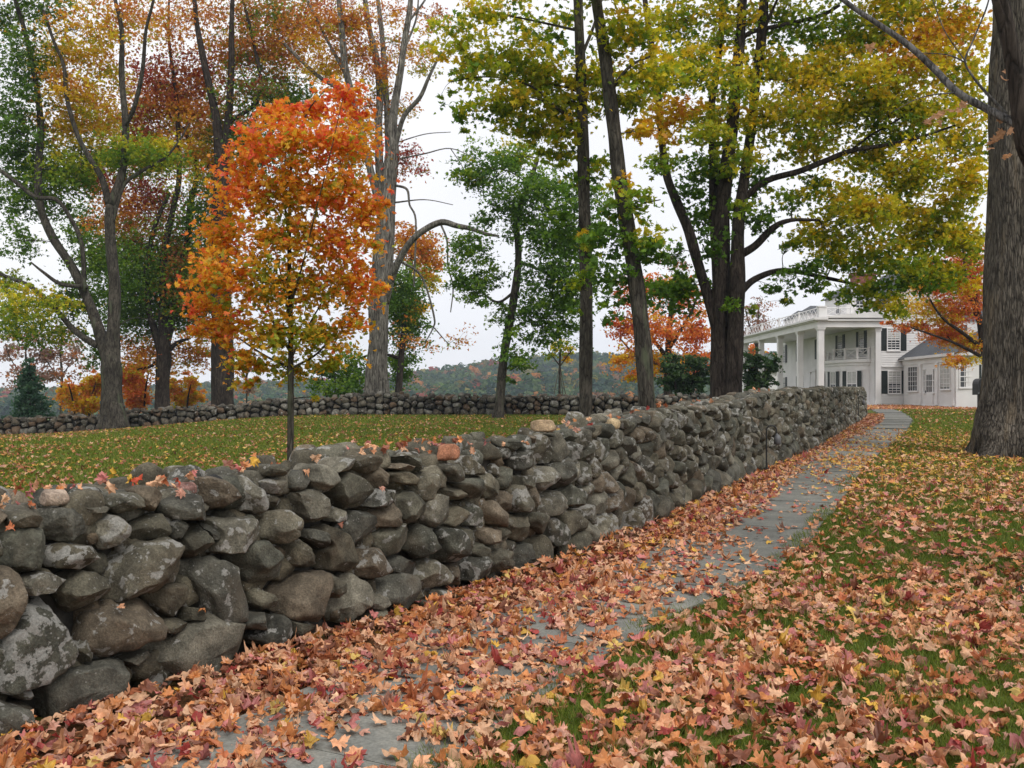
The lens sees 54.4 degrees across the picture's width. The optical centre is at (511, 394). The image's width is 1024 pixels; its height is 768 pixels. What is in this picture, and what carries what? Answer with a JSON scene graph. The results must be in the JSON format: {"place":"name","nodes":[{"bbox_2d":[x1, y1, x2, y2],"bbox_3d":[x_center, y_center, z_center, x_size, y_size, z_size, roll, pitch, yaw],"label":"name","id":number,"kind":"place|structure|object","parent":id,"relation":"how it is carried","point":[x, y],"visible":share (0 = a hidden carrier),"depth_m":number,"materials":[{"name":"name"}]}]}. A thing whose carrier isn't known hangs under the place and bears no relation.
{"place":"outdoors","nodes":[
{"label":"outdoors","id":0,"kind":"place"},
{"bbox_2d":[0,0,992,389],"label":"sky","id":1,"kind":"structure","parent":0,"point":[768,256],"materials":[{"name":"white"}]},
{"bbox_2d":[0,408,1023,767],"bbox_3d":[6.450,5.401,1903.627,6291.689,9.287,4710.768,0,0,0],"label":"ground","id":2,"kind":"structure","parent":0,"point":[242,712],"depth_m":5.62,"materials":[{"name":"green plant"}]},
{"bbox_2d":[1,357,55,418],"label":"pine tree","id":3,"kind":"object","parent":2,"relation":"on","point":[29,400],"visible":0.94,"depth_m":61.75,"materials":[{"name":"green plant"}]},
{"bbox_2d":[0,332,63,390],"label":"bare tree","id":4,"kind":"object","parent":2,"relation":"on","point":[7,352],"visible":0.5,"depth_m":79.40,"materials":[{"name":"brown plant"}]},
{"bbox_2d":[20,325,99,414],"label":"bare tree","id":5,"kind":"object","parent":2,"relation":"on","point":[72,356],"visible":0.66,"depth_m":79.11,"materials":[{"name":"brown plant"}]},
{"bbox_2d":[50,369,100,416],"bbox_3d":[-24.372,0.295,57.042,3.764,3.529,2.956,0,0,0],"label":"maple bush","id":6,"kind":"object","parent":2,"relation":"on","point":[86,401],"visible":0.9,"depth_m":56.58,"materials":[{"name":"orange plant"}]},
{"bbox_2d":[0,0,211,429],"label":"maple tree","id":7,"kind":"object","parent":2,"relation":"on","point":[120,159],"visible":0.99,"depth_m":43.90,"materials":[{"name":"green plant"}]},
{"bbox_2d":[122,356,154,413],"bbox_3d":[-22.282,-0.165,59.281,2.890,4.524,3.942,0,0,0],"label":"maple bush","id":8,"kind":"object","parent":2,"relation":"on","point":[135,388],"visible":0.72,"depth_m":58.58,"materials":[{"name":"orange plant"}]},
{"bbox_2d":[52,0,258,409],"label":"maple tree","id":9,"kind":"object","parent":2,"relation":"on","point":[179,109],"visible":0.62,"depth_m":53.99,"materials":[{"name":"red plant"}]},
{"bbox_2d":[169,371,207,411],"bbox_3d":[-19.462,0.262,58.902,2.845,3.398,2.601,0,0,0],"label":"maple bush","id":10,"kind":"object","parent":2,"relation":"on","point":[190,397],"visible":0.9,"depth_m":58.57,"materials":[{"name":"orange plant"}]},
{"bbox_2d":[234,344,267,402],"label":"bare tree","id":11,"kind":"object","parent":2,"relation":"on","point":[248,391],"visible":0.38,"depth_m":79.76,"materials":[{"name":"brown plant"}]},
{"bbox_2d":[139,0,366,405],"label":"maple tree","id":12,"kind":"object","parent":2,"relation":"on","point":[222,132],"visible":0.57,"depth_m":52.52,"materials":[{"name":"orange plant"}]},
{"bbox_2d":[166,74,400,459],"bbox_3d":[-2.398,-0.885,10.293,2.548,4.997,1.926,0,0,0],"label":"maple sapling","id":13,"kind":"object","parent":2,"relation":"on","point":[326,194],"visible":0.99,"depth_m":10.31,"materials":[{"name":"orange plant"}]},
{"bbox_2d":[303,364,364,397],"bbox_3d":[-10.508,-0.375,59.637,3.977,3.155,3.899,0,0,0],"label":"maple bush","id":14,"kind":"object","parent":2,"relation":"on","point":[349,384],"visible":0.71,"depth_m":59.27,"materials":[{"name":"green plant"}]},
{"bbox_2d":[0,391,709,434],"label":"stone wall","id":15,"kind":"structure","parent":2,"relation":"on","point":[402,402],"depth_m":45.72,"materials":[{"name":"grey stone"}]},
{"bbox_2d":[278,0,498,397],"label":"maple tree","id":16,"kind":"object","parent":2,"relation":"on","point":[376,377],"visible":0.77,"depth_m":48.87,"materials":[{"name":"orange plant"}]},
{"bbox_2d":[329,220,453,396],"bbox_3d":[-7.029,-4.974,61.422,7.331,12.424,7.915,0,0,39],"label":"maple tree","id":17,"kind":"object","parent":2,"relation":"on","point":[404,300],"visible":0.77,"depth_m":61.70,"materials":[{"name":"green plant"}]},
{"bbox_2d":[0,385,867,741],"label":"stone wall","id":18,"kind":"structure","parent":2,"relation":"on","point":[262,551],"depth_m":6.53,"materials":[{"name":"grey stone"}]},
{"bbox_2d":[39,489,68,505],"bbox_3d":[-2.302,0.519,5.011,0.119,0.085,0.123,0,0,-43],"label":"loose stone","id":19,"kind":"object","parent":18,"relation":"on","point":[52,497],"visible":1,"depth_m":4.97,"materials":[{"name":"beige stone"}]},
{"bbox_2d":[172,482,196,493],"bbox_3d":[-1.887,0.541,5.725,0.116,0.071,0.126,0,0,39],"label":"loose stone","id":20,"kind":"object","parent":18,"relation":"on","point":[191,487],"visible":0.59,"depth_m":5.71,"materials":[{"name":"pink stone"}]},
{"bbox_2d":[208,474,222,478],"bbox_3d":[-1.777,0.511,5.904,0.092,0.070,0.110,0,0,43],"label":"loose stone","id":21,"kind":"object","parent":18,"relation":"on","point":[215,475],"visible":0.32,"depth_m":5.92,"materials":[{"name":"grey stone"}]},
{"bbox_2d":[437,444,459,460],"bbox_3d":[-0.504,0.458,7.849,0.186,0.135,0.206,0,0,0],"label":"loose stone","id":22,"kind":"object","parent":18,"relation":"on","point":[446,452],"visible":1,"depth_m":7.78,"materials":[{"name":"stone"}]},
{"bbox_2d":[530,420,555,431],"bbox_3d":[0.295,0.299,9.455,0.243,0.122,0.183,0,0,0],"label":"loose stone","id":23,"kind":"object","parent":18,"relation":"on","point":[542,425],"visible":1,"depth_m":9.38,"materials":[{"name":"beige stone"}]},
{"bbox_2d":[606,418,619,428],"bbox_3d":[1.089,0.321,10.805,0.159,0.127,0.149,0,0,32],"label":"loose stone","id":24,"kind":"object","parent":18,"relation":"on","point":[615,422],"visible":0.66,"depth_m":10.76,"materials":[{"name":"beige stone"}]},
{"bbox_2d":[0,387,1023,767],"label":"fallen leaves","id":25,"kind":"object","parent":2,"relation":"on","point":[222,701],"visible":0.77,"depth_m":5.78,"materials":[{"name":"orange plant"}]},
{"bbox_2d":[435,131,616,417],"bbox_3d":[0.836,-5.140,42.064,8.332,12.542,5.876,0,0,19],"label":"young tree","id":26,"kind":"object","parent":2,"relation":"on","point":[539,188],"visible":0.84,"depth_m":41.58,"materials":[{"name":"green plant"}]},
{"bbox_2d":[413,0,659,416],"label":"maple tree","id":27,"kind":"object","parent":2,"relation":"on","point":[558,112],"visible":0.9,"depth_m":23.89,"materials":[{"name":"green plant"}]},
{"bbox_2d":[540,334,575,395],"bbox_3d":[2.238,-1.044,48.908,1.858,4.116,1.846,0,0,0],"label":"young tree","id":28,"kind":"object","parent":2,"relation":"on","point":[565,356],"visible":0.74,"depth_m":48.96,"materials":[{"name":"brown plant"}]},
{"bbox_2d":[554,0,702,407],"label":"maple tree","id":29,"kind":"object","parent":2,"relation":"on","point":[637,251],"visible":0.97,"depth_m":21.85,"materials":[{"name":"green plant"}]},
{"bbox_2d":[601,259,710,394],"bbox_3d":[9.136,-3.743,60.216,7.424,9.790,6.392,0,0,-37],"label":"maple tree","id":30,"kind":"object","parent":2,"relation":"on","point":[670,334],"visible":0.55,"depth_m":59.88,"materials":[{"name":"orange plant"}]},
{"bbox_2d":[654,352,709,398],"bbox_3d":[8.503,-0.540,49.240,3.188,3.120,2.874,0,0,0],"label":"rhododendron bush","id":31,"kind":"object","parent":2,"relation":"on","point":[684,382],"visible":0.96,"depth_m":48.74,"materials":[{"name":"green plant"}]},
{"bbox_2d":[748,343,768,370],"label":"maple tree","id":32,"kind":"object","parent":2,"relation":"on","point":[751,346],"visible":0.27,"depth_m":117.39,"materials":[{"name":"brown plant"}]},
{"bbox_2d":[742,358,776,391],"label":"outbuilding","id":33,"kind":"structure","parent":2,"relation":"on","point":[775,377],"depth_m":110.00,"materials":[{"name":"white paint"}]},
{"bbox_2d":[744,295,777,369],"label":"maple tree","id":34,"kind":"object","parent":2,"relation":"on","point":[757,321],"visible":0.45,"depth_m":110.91,"materials":[{"name":"brown plant"}]},
{"bbox_2d":[742,346,785,390],"bbox_3d":[11.476,-0.609,46.630,2.413,3.296,1.864,0,0,-13],"label":"rhododendron bush","id":35,"kind":"object","parent":2,"relation":"on","point":[753,375],"visible":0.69,"depth_m":46.32,"materials":[{"name":"green plant"}]},
{"bbox_2d":[764,425,780,471],"bbox_3d":[4.458,0.987,17.000,0.284,0.934,0.129,0,0,0],"label":"path light","id":36,"kind":"object","parent":2,"relation":"on","point":[777,439],"visible":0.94,"depth_m":16.99,"materials":[{"name":"black metal"}]},
{"bbox_2d":[567,0,992,397],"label":"maple tree","id":37,"kind":"object","parent":2,"relation":"on","point":[723,299],"visible":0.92,"depth_m":26.68,"materials":[{"name":"green plant"}]},
{"bbox_2d":[858,396,864,415],"bbox_3d":[12.997,0.625,37.000,0.284,1.140,0.129,0,0,0],"label":"path light","id":38,"kind":"object","parent":2,"relation":"on","point":[863,402],"visible":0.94,"depth_m":36.99,"materials":[{"name":"black metal"}]},
{"bbox_2d":[743,261,982,407],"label":"house","id":39,"kind":"structure","parent":2,"relation":"on","point":[829,344],"depth_m":70.13,"materials":[{"name":"white paint"}]},
{"bbox_2d":[810,374,813,386],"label":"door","id":40,"kind":"structure","parent":39,"relation":"in","point":[811,375],"depth_m":84.61,"materials":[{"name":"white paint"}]},
{"bbox_2d":[830,371,835,386],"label":"window","id":41,"kind":"structure","parent":39,"relation":"in","point":[832,374],"depth_m":74.15,"materials":[{"name":"white glass"}]},
{"bbox_2d":[838,334,842,356],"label":"window","id":42,"kind":"structure","parent":39,"relation":"in","point":[839,338],"depth_m":77.60,"materials":[{"name":"white paint"}]},
{"bbox_2d":[846,371,856,386],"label":"window","id":43,"kind":"structure","parent":39,"relation":"in","point":[851,376],"depth_m":71.99,"materials":[{"name":"white glass"}]},
{"bbox_2d":[858,331,863,354],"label":"window","id":44,"kind":"structure","parent":39,"relation":"in","point":[860,333],"depth_m":72.95,"materials":[{"name":"white paint"}]},
{"bbox_2d":[886,328,900,351],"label":"window","id":45,"kind":"structure","parent":39,"relation":"in","point":[891,338],"depth_m":70.10,"materials":[{"name":"white paint"}]},
{"bbox_2d":[888,371,900,393],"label":"window","id":46,"kind":"structure","parent":39,"relation":"in","point":[892,379],"depth_m":70.12,"materials":[{"name":"white paint"}]},
{"bbox_2d":[907,366,917,391],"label":"window","id":47,"kind":"structure","parent":39,"relation":"in","point":[912,371],"depth_m":67.93,"materials":[{"name":"white paint"}]},
{"bbox_2d":[922,369,925,393],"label":"window","id":48,"kind":"structure","parent":39,"relation":"in","point":[924,370],"depth_m":65.63,"materials":[{"name":"white paint"}]},
{"bbox_2d":[925,373,932,404],"bbox_3d":[27.204,-0.350,64.886,0.095,2.100,1.277,0,0,1],"label":"door","id":49,"kind":"structure","parent":39,"relation":"in","point":[928,376],"depth_m":64.98,"materials":[{"name":"white paint"}]},
{"bbox_2d":[932,368,934,393],"bbox_3d":[27.129,-0.855,64.031,0.110,1.630,0.380,0,0,3],"label":"window","id":50,"kind":"structure","parent":39,"relation":"in","point":[933,368],"depth_m":63.92,"materials":[{"name":"white paint"}]},
{"bbox_2d":[939,363,950,389],"bbox_3d":[27.028,-1.105,62.145,0.110,1.730,1.789,0,0,3],"label":"window","id":51,"kind":"structure","parent":39,"relation":"in","point":[944,373],"depth_m":62.27,"materials":[{"name":"white paint"}]},
{"bbox_2d":[958,365,977,388],"bbox_3d":[27.740,-1.055,60.445,1.220,1.430,0.110,0,0,0],"label":"window","id":52,"kind":"structure","parent":39,"relation":"in","point":[962,374],"depth_m":60.45,"materials":[{"name":"white paint"}]},
{"bbox_2d":[840,0,1023,593],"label":"maple tree","id":53,"kind":"object","parent":2,"relation":"on","point":[1013,71],"visible":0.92,"depth_m":7.51,"materials":[{"name":"plant"}]},
{"bbox_2d":[879,244,984,370],"bbox_3d":[20.070,-3.169,46.016,6.170,8.522,3.788,0,0,0],"label":"maple tree","id":54,"kind":"object","parent":2,"relation":"on","point":[951,316],"visible":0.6,"depth_m":45.69,"materials":[{"name":"orange plant"}]},
{"bbox_2d":[972,378,980,405],"bbox_3d":[21.369,0.179,45.490,0.440,1.800,0.640,0,0,0],"label":"post box","id":55,"kind":"object","parent":2,"relation":"on","point":[976,384],"visible":0.48,"depth_m":45.48,"materials":[{"name":"black metal"}]},
{"bbox_2d":[963,0,1023,458],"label":"maple tree","id":56,"kind":"object","parent":2,"relation":"on","point":[998,427],"visible":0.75,"depth_m":20.08,"materials":[{"name":"brown plant"}]},
{"bbox_2d":[116,409,912,767],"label":"path","id":57,"kind":"structure","parent":0,"point":[376,739],"depth_m":6.82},
{"bbox_3d":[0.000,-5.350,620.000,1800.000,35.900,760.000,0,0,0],"label":"hills","id":58,"kind":"structure","parent":0,"visible":0},
{"bbox_2d":[0,351,776,417],"bbox_3d":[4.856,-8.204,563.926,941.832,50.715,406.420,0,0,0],"label":"hillside forest","id":59,"kind":"object","parent":58,"relation":"on","point":[471,379],"visible":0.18,"depth_m":473.50,"materials":[{"name":"green plant"}]}
]}

